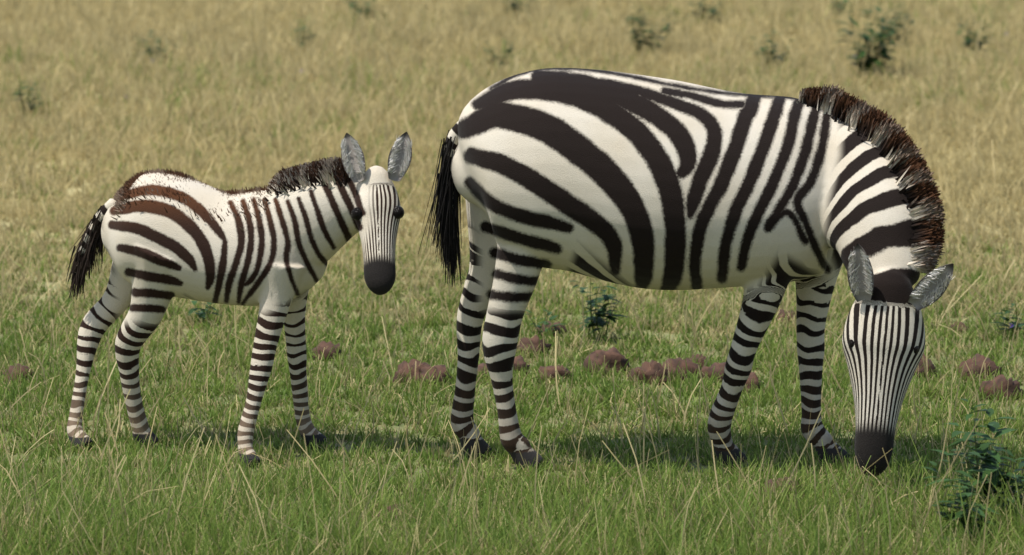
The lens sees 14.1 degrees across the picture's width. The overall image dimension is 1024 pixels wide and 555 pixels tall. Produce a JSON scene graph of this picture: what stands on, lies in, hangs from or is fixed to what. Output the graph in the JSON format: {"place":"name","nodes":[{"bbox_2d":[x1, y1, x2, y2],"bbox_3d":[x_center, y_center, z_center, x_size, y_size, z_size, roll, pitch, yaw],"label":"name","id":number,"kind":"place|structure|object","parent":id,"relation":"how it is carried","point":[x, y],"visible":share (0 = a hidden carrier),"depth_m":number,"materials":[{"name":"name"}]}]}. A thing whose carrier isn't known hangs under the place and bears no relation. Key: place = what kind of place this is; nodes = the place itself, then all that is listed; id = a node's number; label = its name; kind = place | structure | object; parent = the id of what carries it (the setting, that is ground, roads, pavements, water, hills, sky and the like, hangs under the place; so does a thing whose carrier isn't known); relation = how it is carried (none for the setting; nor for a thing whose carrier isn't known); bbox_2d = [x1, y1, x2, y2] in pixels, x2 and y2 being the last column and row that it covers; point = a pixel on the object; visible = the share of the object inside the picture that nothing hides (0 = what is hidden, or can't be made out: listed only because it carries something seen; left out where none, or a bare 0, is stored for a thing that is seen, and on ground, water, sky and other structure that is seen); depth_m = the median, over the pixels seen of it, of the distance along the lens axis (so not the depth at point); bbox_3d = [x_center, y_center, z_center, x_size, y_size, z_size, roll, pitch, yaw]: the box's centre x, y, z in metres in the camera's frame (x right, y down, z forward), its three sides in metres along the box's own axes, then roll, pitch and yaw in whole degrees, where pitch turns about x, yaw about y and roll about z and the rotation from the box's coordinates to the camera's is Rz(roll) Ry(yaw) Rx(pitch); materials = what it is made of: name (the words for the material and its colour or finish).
{"place":"outdoors","nodes":[
{"label":"outdoors","id":0,"kind":"place"},
{"bbox_2d":[0,0,1023,554],"bbox_3d":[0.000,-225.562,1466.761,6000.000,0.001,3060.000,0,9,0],"label":"grass","id":1,"kind":"structure","parent":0,"point":[402,428],"depth_m":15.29,"materials":[{"name":"green plant"}]},
{"bbox_2d":[66,132,412,466],"bbox_3d":[-0.946,0.054,14.218,1.271,1.154,0.468,3,9,21],"label":"zebra foal","id":2,"kind":"object","parent":1,"relation":"on","point":[164,237],"visible":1,"depth_m":14.11},
{"bbox_2d":[3,309,1023,523],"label":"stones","id":3,"kind":"object","parent":1,"relation":"on","point":[652,368],"visible":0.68,"depth_m":15.68,"materials":[{"name":"brown stone"}]},
{"bbox_2d":[10,0,1023,541],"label":"shrubs","id":4,"kind":"object","parent":1,"relation":"on","point":[988,468],"visible":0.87,"depth_m":16.57,"materials":[{"name":"green plant"}]},
{"bbox_2d":[418,68,953,476],"bbox_3d":[0.632,-0.013,13.967,1.860,1.376,0.776,3,9,17],"label":"adult zebra","id":5,"kind":"object","parent":1,"relation":"on","point":[645,182],"visible":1,"depth_m":13.72}
]}

